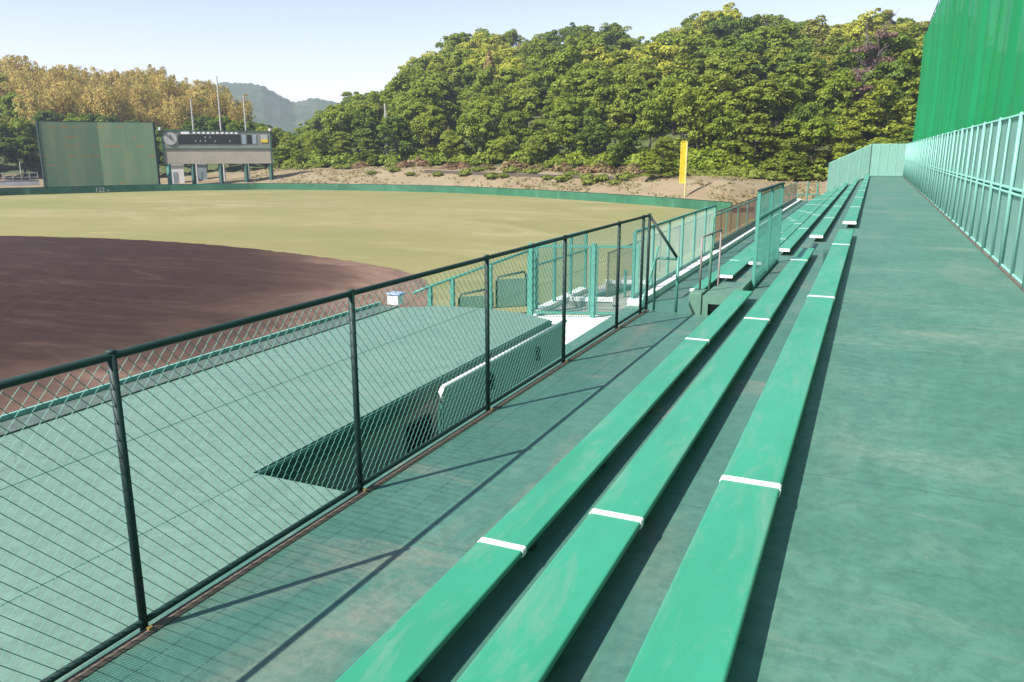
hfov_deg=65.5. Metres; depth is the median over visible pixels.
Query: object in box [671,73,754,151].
pine tree
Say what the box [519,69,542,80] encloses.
broadleaf tree
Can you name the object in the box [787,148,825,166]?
shrub
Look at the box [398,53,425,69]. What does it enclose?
broadleaf tree
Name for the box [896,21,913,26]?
broadleaf tree
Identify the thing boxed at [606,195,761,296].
net fence
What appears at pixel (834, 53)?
broadleaf tree
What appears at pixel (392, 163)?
shrub
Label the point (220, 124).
flagpole
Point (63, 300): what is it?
infield dirt
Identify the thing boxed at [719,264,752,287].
terrace
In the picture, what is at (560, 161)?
shrub
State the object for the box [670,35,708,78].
broadleaf tree
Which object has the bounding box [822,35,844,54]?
broadleaf tree
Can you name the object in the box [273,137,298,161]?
broadleaf tree
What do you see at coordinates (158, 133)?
broadleaf tree
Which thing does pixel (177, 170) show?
hut
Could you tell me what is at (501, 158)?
shrub
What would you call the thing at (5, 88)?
bamboo clump
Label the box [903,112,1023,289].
screen fence
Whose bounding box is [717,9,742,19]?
broadleaf tree
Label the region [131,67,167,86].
bamboo clump
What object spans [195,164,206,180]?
hut
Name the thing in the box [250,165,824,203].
weeds
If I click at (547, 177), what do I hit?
shrub
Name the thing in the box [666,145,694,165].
shrub
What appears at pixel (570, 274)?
side fence
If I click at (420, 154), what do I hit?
shrub
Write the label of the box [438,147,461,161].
shrub
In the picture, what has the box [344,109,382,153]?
broadleaf tree
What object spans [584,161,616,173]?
azalea bush
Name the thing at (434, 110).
pine tree
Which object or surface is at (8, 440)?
dugout
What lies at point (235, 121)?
broadleaf tree
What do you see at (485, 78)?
broadleaf tree
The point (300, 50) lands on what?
sky
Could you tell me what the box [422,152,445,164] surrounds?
shrub
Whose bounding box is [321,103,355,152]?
broadleaf tree
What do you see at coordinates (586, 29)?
broadleaf tree
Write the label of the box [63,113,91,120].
broadleaf tree
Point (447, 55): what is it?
broadleaf tree
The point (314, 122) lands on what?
broadleaf tree
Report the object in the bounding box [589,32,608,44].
broadleaf tree
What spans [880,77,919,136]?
tree
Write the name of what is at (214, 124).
broadleaf tree
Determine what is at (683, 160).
foul pole
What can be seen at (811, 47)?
broadleaf tree
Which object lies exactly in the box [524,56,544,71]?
broadleaf tree
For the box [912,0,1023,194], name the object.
safety net
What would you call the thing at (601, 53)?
broadleaf tree
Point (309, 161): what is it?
shrub
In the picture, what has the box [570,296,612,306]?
parapet
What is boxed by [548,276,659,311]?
concrete path
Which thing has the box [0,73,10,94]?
broadleaf tree
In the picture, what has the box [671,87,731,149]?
broadleaf tree
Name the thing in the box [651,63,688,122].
pine tree
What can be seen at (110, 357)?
chain link fence
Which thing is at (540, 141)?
broadleaf tree
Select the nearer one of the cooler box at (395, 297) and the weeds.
the cooler box at (395, 297)
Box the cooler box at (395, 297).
[386,291,405,304]
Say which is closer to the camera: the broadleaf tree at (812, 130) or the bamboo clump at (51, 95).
the broadleaf tree at (812, 130)
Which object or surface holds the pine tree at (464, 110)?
on the hills at (671, 186)
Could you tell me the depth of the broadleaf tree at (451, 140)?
121.92 m
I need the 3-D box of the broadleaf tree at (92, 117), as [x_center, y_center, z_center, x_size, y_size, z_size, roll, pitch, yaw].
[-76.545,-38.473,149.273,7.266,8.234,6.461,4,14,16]
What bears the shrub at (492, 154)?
on the hills at (671, 186)
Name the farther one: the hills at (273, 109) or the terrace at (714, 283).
the hills at (273, 109)
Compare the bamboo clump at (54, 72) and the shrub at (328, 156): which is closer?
the shrub at (328, 156)
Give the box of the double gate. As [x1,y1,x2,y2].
[528,243,639,317]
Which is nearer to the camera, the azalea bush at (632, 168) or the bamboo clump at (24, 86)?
the azalea bush at (632, 168)
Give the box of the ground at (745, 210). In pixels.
[733,207,768,213]
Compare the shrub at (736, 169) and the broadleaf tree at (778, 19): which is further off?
the broadleaf tree at (778, 19)
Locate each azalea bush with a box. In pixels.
[350,161,369,167]
[393,161,413,166]
[407,156,431,166]
[440,162,457,169]
[455,162,470,167]
[480,163,496,169]
[499,158,529,169]
[525,164,548,171]
[548,162,574,171]
[571,164,593,172]
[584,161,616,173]
[615,163,647,173]
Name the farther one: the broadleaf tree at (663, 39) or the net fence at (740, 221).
the broadleaf tree at (663, 39)
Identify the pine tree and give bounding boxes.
[321,123,344,150]
[328,131,352,162]
[328,131,358,164]
[340,91,351,102]
[350,139,383,164]
[353,102,377,142]
[367,103,383,140]
[413,107,451,154]
[429,56,464,87]
[443,88,461,116]
[450,99,470,135]
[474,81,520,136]
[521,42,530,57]
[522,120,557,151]
[532,60,553,113]
[535,93,562,134]
[569,59,609,115]
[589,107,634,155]
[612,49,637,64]
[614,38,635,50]
[618,69,681,131]
[622,78,667,126]
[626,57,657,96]
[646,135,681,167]
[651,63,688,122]
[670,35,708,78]
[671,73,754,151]
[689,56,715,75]
[696,76,746,128]
[719,111,793,169]
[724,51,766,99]
[746,79,802,150]
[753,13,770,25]
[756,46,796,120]
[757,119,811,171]
[774,60,827,127]
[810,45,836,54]
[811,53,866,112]
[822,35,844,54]
[829,78,914,155]
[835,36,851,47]
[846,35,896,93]
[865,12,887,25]
[872,99,913,123]
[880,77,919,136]
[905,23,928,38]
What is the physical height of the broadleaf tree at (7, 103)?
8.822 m
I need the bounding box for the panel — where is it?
[751,182,784,288]
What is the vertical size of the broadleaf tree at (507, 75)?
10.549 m
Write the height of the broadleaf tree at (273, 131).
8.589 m
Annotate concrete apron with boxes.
[534,315,610,344]
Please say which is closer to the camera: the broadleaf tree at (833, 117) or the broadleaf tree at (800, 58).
the broadleaf tree at (833, 117)
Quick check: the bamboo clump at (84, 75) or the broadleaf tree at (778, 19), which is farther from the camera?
the broadleaf tree at (778, 19)
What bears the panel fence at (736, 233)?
on the kerb at (687, 270)
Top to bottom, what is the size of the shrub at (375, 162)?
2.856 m
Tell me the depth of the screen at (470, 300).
27.72 m
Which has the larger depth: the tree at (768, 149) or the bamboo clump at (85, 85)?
the bamboo clump at (85, 85)
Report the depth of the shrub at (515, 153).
115.22 m
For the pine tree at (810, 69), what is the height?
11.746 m
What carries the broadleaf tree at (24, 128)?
on the hills at (671, 186)
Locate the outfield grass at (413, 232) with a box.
[0,190,754,315]
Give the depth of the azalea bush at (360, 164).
123.69 m
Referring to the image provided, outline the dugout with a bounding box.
[0,302,554,681]
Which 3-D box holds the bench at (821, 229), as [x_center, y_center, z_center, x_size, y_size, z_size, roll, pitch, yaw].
[17.194,-7.547,40.845,0.312,0.165,47.450,6,15,23]
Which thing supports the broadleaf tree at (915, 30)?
on the hills at (671, 186)
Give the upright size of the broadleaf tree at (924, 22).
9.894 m
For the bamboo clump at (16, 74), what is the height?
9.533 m
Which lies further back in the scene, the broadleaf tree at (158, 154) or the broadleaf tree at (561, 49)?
the broadleaf tree at (561, 49)
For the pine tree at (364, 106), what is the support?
on the hills at (671, 186)
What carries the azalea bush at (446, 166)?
on the hills at (671, 186)
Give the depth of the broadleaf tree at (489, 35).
202.20 m
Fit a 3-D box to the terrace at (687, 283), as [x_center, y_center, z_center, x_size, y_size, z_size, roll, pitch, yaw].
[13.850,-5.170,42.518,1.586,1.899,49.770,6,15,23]
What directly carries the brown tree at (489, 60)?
on the hills at (671, 186)
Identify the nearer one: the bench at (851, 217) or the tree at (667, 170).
the bench at (851, 217)
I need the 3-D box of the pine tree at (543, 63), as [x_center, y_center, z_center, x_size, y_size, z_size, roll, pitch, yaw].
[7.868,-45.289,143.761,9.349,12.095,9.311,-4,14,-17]
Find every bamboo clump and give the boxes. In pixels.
[0,54,41,81]
[0,81,22,96]
[8,70,43,86]
[12,89,60,123]
[15,78,50,99]
[22,63,57,77]
[26,73,52,97]
[30,77,68,94]
[35,66,83,92]
[36,89,76,120]
[50,81,93,103]
[52,96,95,120]
[56,64,92,80]
[69,70,89,87]
[72,80,104,102]
[72,101,103,116]
[80,84,137,121]
[85,75,116,88]
[87,81,133,112]
[90,66,117,83]
[98,69,136,84]
[103,71,134,86]
[113,77,156,97]
[117,104,149,121]
[120,70,143,84]
[127,84,169,114]
[128,102,154,114]
[131,64,165,83]
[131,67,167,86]
[132,109,159,121]
[147,94,170,109]
[147,107,178,129]
[149,74,192,105]
[160,95,199,129]
[183,79,216,94]
[185,85,231,118]
[188,106,217,120]
[193,84,233,104]
[207,102,255,124]
[227,93,253,112]
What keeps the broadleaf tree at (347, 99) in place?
on the hills at (671, 186)
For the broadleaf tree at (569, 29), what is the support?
on the hills at (671, 186)
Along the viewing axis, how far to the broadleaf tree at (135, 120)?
147.49 m
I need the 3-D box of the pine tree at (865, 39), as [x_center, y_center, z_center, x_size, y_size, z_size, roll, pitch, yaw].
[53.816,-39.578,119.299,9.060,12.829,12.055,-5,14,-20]
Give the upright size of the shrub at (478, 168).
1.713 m
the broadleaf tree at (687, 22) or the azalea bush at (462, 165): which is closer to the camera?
the azalea bush at (462, 165)
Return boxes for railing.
[0,161,38,180]
[778,182,821,202]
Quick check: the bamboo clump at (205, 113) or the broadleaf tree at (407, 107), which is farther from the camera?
the bamboo clump at (205, 113)
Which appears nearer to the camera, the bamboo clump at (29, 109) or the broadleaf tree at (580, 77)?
the broadleaf tree at (580, 77)
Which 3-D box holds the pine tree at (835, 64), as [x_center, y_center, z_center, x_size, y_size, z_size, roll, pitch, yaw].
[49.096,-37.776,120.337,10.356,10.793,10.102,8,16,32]
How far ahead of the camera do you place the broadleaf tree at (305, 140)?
134.00 m
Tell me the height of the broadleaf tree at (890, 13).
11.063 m
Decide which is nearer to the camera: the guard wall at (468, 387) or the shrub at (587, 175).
the guard wall at (468, 387)
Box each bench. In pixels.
[336,290,752,681]
[457,248,814,681]
[625,229,853,681]
[690,196,819,290]
[720,192,828,279]
[748,187,839,266]
[779,183,848,253]
[810,178,858,240]
[843,174,869,226]
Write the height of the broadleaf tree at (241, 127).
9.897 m
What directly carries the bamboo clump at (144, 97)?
on the hills at (671, 186)
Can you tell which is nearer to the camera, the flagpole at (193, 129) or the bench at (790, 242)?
the bench at (790, 242)
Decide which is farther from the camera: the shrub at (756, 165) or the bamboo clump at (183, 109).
the bamboo clump at (183, 109)
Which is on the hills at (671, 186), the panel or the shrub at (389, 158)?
the shrub at (389, 158)
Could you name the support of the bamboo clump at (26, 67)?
on the hills at (671, 186)
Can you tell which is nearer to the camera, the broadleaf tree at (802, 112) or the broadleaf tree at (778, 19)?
the broadleaf tree at (802, 112)
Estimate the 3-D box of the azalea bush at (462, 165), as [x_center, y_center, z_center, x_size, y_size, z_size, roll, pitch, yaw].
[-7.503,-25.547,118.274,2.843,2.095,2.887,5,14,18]
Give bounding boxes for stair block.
[688,256,773,314]
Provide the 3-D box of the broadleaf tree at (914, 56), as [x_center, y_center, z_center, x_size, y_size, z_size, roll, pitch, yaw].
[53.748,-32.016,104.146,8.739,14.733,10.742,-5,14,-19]
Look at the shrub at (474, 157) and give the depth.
119.81 m
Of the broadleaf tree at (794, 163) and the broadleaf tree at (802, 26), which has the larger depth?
the broadleaf tree at (802, 26)
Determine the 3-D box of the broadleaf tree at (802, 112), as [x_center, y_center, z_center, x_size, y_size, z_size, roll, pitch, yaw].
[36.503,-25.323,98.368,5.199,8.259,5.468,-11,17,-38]
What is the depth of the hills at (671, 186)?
111.04 m
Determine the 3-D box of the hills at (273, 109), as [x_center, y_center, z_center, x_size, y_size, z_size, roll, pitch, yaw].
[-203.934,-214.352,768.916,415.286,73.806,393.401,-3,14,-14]
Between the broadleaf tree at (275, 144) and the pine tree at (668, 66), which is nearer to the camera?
the pine tree at (668, 66)
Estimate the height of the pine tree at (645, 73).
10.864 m
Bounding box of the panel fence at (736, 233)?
[631,182,797,298]
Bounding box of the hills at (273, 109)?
[195,82,343,132]
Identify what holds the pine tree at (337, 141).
on the hills at (671, 186)
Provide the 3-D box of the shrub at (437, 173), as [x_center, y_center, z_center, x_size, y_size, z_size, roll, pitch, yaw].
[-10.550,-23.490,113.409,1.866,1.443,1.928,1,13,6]
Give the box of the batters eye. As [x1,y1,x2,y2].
[35,121,160,186]
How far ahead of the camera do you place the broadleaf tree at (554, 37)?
202.17 m
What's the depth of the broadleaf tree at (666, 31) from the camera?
187.74 m
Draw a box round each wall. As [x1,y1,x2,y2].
[0,180,39,184]
[0,183,732,211]
[438,320,566,433]
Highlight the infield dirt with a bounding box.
[0,236,427,415]
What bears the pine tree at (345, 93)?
on the hills at (671, 186)
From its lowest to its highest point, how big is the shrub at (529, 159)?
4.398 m
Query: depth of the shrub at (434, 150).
125.81 m
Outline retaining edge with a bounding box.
[424,170,645,179]
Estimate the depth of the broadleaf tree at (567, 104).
118.44 m
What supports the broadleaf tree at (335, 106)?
on the hills at (671, 186)
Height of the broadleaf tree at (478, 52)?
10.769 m
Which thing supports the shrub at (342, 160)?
on the hills at (671, 186)
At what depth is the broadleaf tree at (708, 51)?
130.35 m
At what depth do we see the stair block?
14.36 m
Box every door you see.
[173,172,177,183]
[406,413,431,452]
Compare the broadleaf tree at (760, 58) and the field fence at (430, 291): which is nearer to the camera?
the field fence at (430, 291)
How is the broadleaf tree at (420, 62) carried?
on the hills at (671, 186)
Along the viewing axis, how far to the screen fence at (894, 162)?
61.72 m
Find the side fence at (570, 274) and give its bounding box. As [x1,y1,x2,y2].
[535,230,587,308]
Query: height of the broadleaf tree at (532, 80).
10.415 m
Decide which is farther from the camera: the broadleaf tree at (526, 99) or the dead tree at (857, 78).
the broadleaf tree at (526, 99)
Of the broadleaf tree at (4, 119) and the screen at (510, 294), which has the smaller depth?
the screen at (510, 294)
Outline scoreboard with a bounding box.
[158,127,273,183]
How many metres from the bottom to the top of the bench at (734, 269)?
0.165 m
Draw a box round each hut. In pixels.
[171,164,184,183]
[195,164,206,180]
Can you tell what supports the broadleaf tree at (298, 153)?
on the hills at (671, 186)
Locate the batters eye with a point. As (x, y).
(86, 153)
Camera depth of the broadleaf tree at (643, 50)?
161.50 m
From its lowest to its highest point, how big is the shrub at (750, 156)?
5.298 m
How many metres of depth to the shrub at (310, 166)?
126.46 m
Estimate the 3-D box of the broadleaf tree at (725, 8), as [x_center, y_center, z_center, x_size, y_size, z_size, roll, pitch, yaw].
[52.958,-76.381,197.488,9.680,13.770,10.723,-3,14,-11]
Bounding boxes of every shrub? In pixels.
[280,157,302,166]
[280,166,292,169]
[293,150,315,164]
[295,155,321,166]
[303,151,330,165]
[303,163,320,168]
[316,151,343,165]
[327,149,360,163]
[330,163,341,167]
[341,163,351,167]
[356,156,377,165]
[369,156,384,164]
[378,151,406,163]
[384,161,397,165]
[387,166,400,170]
[394,147,414,160]
[408,148,436,163]
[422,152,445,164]
[428,141,444,154]
[432,171,443,174]
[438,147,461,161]
[447,144,474,159]
[447,150,473,162]
[457,171,469,174]
[460,168,477,172]
[468,150,497,164]
[471,166,487,170]
[478,146,502,159]
[483,172,498,177]
[493,147,519,159]
[498,173,509,176]
[502,166,520,171]
[505,145,536,163]
[522,148,552,162]
[522,168,540,173]
[534,157,554,166]
[541,175,553,178]
[547,154,570,164]
[548,153,571,163]
[553,174,572,179]
[560,144,591,157]
[564,171,579,175]
[566,151,596,164]
[577,173,594,178]
[581,178,596,183]
[585,152,621,167]
[591,174,608,179]
[602,156,618,164]
[607,146,635,163]
[607,179,621,183]
[614,172,637,178]
[619,149,643,164]
[626,145,661,164]
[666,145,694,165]
[673,157,701,169]
[676,166,699,175]
[678,145,707,163]
[683,149,723,169]
[697,167,723,175]
[700,143,744,161]
[700,146,727,165]
[716,147,766,168]
[719,170,740,176]
[727,165,749,172]
[738,167,770,178]
[749,157,773,170]
[763,170,788,179]
[772,171,799,179]
[773,155,823,171]
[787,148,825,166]
[795,169,824,180]
[800,156,829,174]
[809,147,835,167]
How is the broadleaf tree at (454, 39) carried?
on the hills at (671, 186)
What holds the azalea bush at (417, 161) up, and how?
on the hills at (671, 186)
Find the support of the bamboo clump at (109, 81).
on the hills at (671, 186)
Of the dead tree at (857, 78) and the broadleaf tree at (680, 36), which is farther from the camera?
the broadleaf tree at (680, 36)
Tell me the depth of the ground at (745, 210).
75.27 m
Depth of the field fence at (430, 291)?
25.96 m
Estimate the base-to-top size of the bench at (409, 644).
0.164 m
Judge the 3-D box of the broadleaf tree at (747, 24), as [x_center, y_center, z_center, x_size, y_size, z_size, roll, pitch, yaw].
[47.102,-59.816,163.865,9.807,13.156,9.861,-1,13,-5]
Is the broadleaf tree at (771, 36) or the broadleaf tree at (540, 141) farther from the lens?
the broadleaf tree at (771, 36)
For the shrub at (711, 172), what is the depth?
89.48 m
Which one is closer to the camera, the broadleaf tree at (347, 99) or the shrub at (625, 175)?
the shrub at (625, 175)
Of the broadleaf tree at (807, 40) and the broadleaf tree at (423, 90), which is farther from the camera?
the broadleaf tree at (807, 40)
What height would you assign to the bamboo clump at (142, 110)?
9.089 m
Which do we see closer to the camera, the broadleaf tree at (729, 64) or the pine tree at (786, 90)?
the pine tree at (786, 90)
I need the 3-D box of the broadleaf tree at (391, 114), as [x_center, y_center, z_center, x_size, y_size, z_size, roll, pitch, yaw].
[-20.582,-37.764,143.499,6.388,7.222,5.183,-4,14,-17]
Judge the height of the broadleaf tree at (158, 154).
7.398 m
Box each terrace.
[58,309,708,681]
[418,185,849,681]
[544,180,862,681]
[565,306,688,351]
[630,201,808,309]
[706,277,726,291]
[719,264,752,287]
[746,197,829,279]
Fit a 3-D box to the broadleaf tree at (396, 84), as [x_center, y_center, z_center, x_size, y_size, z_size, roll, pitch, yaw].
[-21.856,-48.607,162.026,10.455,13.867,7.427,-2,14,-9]
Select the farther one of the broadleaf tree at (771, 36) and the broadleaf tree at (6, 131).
the broadleaf tree at (771, 36)
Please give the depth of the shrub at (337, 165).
126.45 m
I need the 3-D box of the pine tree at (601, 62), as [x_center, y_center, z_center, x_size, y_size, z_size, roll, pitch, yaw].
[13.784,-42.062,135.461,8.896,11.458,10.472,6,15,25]
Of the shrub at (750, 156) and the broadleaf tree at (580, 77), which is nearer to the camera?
the shrub at (750, 156)
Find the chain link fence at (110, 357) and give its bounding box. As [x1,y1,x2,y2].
[0,213,650,681]
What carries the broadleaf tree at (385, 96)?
on the hills at (671, 186)
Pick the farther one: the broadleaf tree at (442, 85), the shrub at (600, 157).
the broadleaf tree at (442, 85)
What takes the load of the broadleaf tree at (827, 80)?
on the hills at (671, 186)
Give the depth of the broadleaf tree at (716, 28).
167.65 m
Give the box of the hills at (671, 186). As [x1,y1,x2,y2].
[0,76,915,207]
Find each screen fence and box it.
[826,144,905,191]
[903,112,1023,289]
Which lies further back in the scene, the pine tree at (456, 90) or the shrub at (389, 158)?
the pine tree at (456, 90)
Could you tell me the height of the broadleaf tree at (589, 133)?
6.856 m
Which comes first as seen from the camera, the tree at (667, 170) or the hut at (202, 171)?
the tree at (667, 170)
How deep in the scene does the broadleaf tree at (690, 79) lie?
114.59 m
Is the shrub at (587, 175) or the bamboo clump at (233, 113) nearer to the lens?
the shrub at (587, 175)
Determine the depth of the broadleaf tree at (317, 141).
129.95 m
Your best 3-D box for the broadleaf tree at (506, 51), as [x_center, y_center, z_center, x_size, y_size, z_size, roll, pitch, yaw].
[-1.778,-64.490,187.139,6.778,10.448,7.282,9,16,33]
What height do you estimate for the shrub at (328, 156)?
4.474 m
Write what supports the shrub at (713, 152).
on the hills at (671, 186)
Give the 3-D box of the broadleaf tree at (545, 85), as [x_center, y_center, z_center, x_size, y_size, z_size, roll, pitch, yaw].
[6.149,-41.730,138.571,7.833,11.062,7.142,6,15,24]
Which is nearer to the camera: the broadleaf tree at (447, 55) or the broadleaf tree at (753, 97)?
the broadleaf tree at (753, 97)
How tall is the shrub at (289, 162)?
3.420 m
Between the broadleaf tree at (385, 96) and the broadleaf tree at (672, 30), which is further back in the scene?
the broadleaf tree at (672, 30)
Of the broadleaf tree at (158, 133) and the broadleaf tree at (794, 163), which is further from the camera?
the broadleaf tree at (158, 133)
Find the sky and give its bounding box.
[0,0,939,102]
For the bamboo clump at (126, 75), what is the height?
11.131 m
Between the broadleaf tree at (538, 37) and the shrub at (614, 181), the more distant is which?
the broadleaf tree at (538, 37)
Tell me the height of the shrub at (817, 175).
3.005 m
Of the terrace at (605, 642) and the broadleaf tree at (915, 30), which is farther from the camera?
the broadleaf tree at (915, 30)
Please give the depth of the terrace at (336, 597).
5.91 m
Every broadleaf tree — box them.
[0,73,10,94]
[0,92,13,116]
[0,93,25,119]
[0,116,36,137]
[0,123,17,137]
[0,137,19,176]
[3,135,40,176]
[9,118,37,162]
[31,110,64,124]
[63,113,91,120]
[84,113,119,121]
[124,119,140,121]
[155,126,174,145]
[157,138,165,173]
[157,146,161,162]
[179,123,196,129]
[184,116,213,129]
[185,123,207,129]
[204,117,233,130]
[206,116,238,126]
[225,121,255,171]
[226,123,271,164]
[238,119,257,125]
[256,126,283,167]
[272,133,288,151]
[272,148,288,167]
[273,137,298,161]
[277,135,300,153]
[289,149,305,164]
[292,131,303,146]
[293,123,312,130]
[295,138,304,148]
[298,136,326,151]
[299,110,325,131]
[299,129,317,136]
[304,131,329,155]
[321,103,351,125]
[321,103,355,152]
[341,91,367,103]
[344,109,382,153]
[344,110,366,151]
[348,93,371,112]
[367,90,402,116]
[370,124,401,152]
[376,115,419,156]
[380,103,395,116]
[382,111,395,121]
[385,67,417,96]
[387,96,438,151]
[390,82,444,144]
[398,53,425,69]
[405,55,433,70]
[408,64,448,105]
[410,112,446,150]
[418,71,461,119]
[425,51,437,56]
[426,57,456,70]
[434,32,471,51]
[436,101,462,131]
[437,130,465,163]
[438,46,460,64]
[438,52,459,64]
[445,63,480,107]
[450,48,484,67]
[454,70,479,92]
[454,109,500,155]
[455,41,482,64]
[456,86,491,106]
[461,49,504,68]
[461,95,503,151]
[466,31,507,56]
[470,65,499,93]
[471,27,489,42]
[474,47,496,56]
[480,33,498,45]
[490,135,517,164]
[493,57,525,83]
[493,66,537,96]
[494,56,515,68]
[494,85,514,111]
[495,44,518,60]
[497,110,529,142]
[499,28,524,46]
[500,74,541,126]
[506,81,541,136]
[516,39,530,53]
[518,52,540,69]
[519,39,559,59]
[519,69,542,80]
[520,131,559,166]
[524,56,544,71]
[531,33,544,40]
[534,69,564,118]
[538,61,556,73]
[542,28,567,48]
[543,44,584,97]
[546,92,590,146]
[547,62,612,118]
[547,114,586,157]
[557,41,576,52]
[559,22,582,40]
[562,33,604,64]
[572,25,595,37]
[572,108,609,150]
[575,121,611,156]
[577,72,618,120]
[582,45,615,67]
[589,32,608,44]
[595,22,631,33]
[597,42,612,52]
[605,29,629,51]
[605,71,647,122]
[605,127,648,165]
[607,64,654,116]
[617,47,648,88]
[631,98,671,148]
[634,36,650,49]
[638,41,692,80]
[638,48,659,64]
[638,54,655,66]
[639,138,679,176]
[640,68,705,135]
[649,31,676,45]
[649,52,686,66]
[657,83,717,137]
[659,30,678,37]
[668,26,681,33]
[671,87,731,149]
[672,26,718,56]
[675,13,700,35]
[684,47,742,79]
[691,10,716,30]
[697,35,738,55]
[700,48,759,90]
[704,13,735,39]
[704,110,754,150]
[714,1,738,17]
[716,36,773,86]
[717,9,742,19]
[717,86,783,142]
[722,16,767,39]
[739,31,757,52]
[747,25,801,59]
[752,56,774,85]
[755,72,817,127]
[767,51,809,77]
[768,14,790,28]
[772,52,827,111]
[776,21,806,42]
[776,138,814,180]
[783,102,824,151]
[783,117,838,165]
[790,37,820,54]
[793,47,805,53]
[794,22,809,43]
[796,44,813,53]
[797,14,831,47]
[803,70,862,145]
[808,73,841,112]
[809,52,835,78]
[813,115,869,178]
[826,44,854,77]
[826,110,868,151]
[828,23,860,41]
[834,31,919,93]
[840,23,855,33]
[842,10,901,48]
[846,14,868,29]
[859,138,902,169]
[861,59,920,134]
[870,8,897,26]
[873,25,917,38]
[890,129,913,143]
[893,17,915,25]
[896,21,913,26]
[898,36,923,101]
[914,21,929,26]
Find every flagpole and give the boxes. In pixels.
[190,98,198,182]
[216,76,225,180]
[243,96,249,178]
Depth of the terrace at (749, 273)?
20.51 m
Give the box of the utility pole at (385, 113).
[380,104,389,153]
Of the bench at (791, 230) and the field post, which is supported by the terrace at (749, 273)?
the bench at (791, 230)
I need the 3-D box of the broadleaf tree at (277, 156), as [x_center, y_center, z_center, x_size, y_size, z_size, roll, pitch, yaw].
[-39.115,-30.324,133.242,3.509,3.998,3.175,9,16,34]
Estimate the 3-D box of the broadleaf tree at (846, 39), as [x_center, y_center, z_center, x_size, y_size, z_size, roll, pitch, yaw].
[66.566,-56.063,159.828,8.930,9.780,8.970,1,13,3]
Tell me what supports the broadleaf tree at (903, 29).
on the hills at (671, 186)
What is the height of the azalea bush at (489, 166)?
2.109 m
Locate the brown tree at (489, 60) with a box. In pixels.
[483,49,495,83]
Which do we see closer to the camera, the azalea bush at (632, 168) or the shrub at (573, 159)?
the azalea bush at (632, 168)
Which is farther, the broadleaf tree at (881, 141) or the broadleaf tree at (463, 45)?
the broadleaf tree at (463, 45)
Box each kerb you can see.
[62,309,648,681]
[533,287,587,314]
[627,199,801,305]
[902,176,1023,291]
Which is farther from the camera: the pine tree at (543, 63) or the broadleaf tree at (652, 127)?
the pine tree at (543, 63)
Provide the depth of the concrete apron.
25.62 m
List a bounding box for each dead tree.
[847,67,875,112]
[850,8,899,120]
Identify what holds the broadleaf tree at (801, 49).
on the hills at (671, 186)
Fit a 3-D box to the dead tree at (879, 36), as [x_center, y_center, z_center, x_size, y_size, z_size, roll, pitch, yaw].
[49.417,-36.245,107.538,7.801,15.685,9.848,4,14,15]
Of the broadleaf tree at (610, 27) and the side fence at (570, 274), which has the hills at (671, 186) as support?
the broadleaf tree at (610, 27)
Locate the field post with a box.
[623,269,626,295]
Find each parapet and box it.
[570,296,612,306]
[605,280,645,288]
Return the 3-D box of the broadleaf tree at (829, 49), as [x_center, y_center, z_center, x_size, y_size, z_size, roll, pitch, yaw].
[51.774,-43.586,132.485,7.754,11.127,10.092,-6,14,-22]
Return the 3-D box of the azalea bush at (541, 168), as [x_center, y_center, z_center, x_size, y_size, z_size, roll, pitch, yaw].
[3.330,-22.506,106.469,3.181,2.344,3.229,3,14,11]
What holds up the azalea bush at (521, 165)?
on the hills at (671, 186)
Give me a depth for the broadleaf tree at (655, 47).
138.90 m
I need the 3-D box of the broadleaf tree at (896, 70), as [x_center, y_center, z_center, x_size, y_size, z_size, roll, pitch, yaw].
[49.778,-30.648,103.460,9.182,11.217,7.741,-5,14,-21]
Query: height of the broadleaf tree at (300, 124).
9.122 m
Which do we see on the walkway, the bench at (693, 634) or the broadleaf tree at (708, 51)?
the bench at (693, 634)
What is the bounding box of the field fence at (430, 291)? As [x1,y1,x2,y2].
[412,249,528,313]
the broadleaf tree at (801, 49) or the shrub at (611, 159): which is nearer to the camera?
the shrub at (611, 159)
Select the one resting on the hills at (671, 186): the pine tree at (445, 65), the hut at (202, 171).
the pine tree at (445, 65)
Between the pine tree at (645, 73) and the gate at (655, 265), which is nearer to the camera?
the gate at (655, 265)
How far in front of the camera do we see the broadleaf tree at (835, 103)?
102.18 m
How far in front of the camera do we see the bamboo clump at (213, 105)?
164.30 m
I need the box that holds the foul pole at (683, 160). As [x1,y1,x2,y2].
[679,141,687,197]
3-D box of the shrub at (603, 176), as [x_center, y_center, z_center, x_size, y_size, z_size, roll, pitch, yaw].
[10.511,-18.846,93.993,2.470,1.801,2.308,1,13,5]
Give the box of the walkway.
[726,176,1023,681]
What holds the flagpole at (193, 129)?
on the hills at (671, 186)
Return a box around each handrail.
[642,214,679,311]
[699,218,721,290]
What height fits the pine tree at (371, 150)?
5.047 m
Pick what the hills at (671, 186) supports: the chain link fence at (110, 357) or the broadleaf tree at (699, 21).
the broadleaf tree at (699, 21)
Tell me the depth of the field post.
29.94 m
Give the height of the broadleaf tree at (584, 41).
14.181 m
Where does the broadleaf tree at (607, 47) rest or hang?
on the hills at (671, 186)
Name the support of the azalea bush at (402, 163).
on the hills at (671, 186)
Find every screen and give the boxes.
[458,289,493,307]
[495,271,526,307]
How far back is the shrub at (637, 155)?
101.52 m
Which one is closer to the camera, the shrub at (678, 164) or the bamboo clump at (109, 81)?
the shrub at (678, 164)
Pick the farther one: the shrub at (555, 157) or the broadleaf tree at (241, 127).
the broadleaf tree at (241, 127)

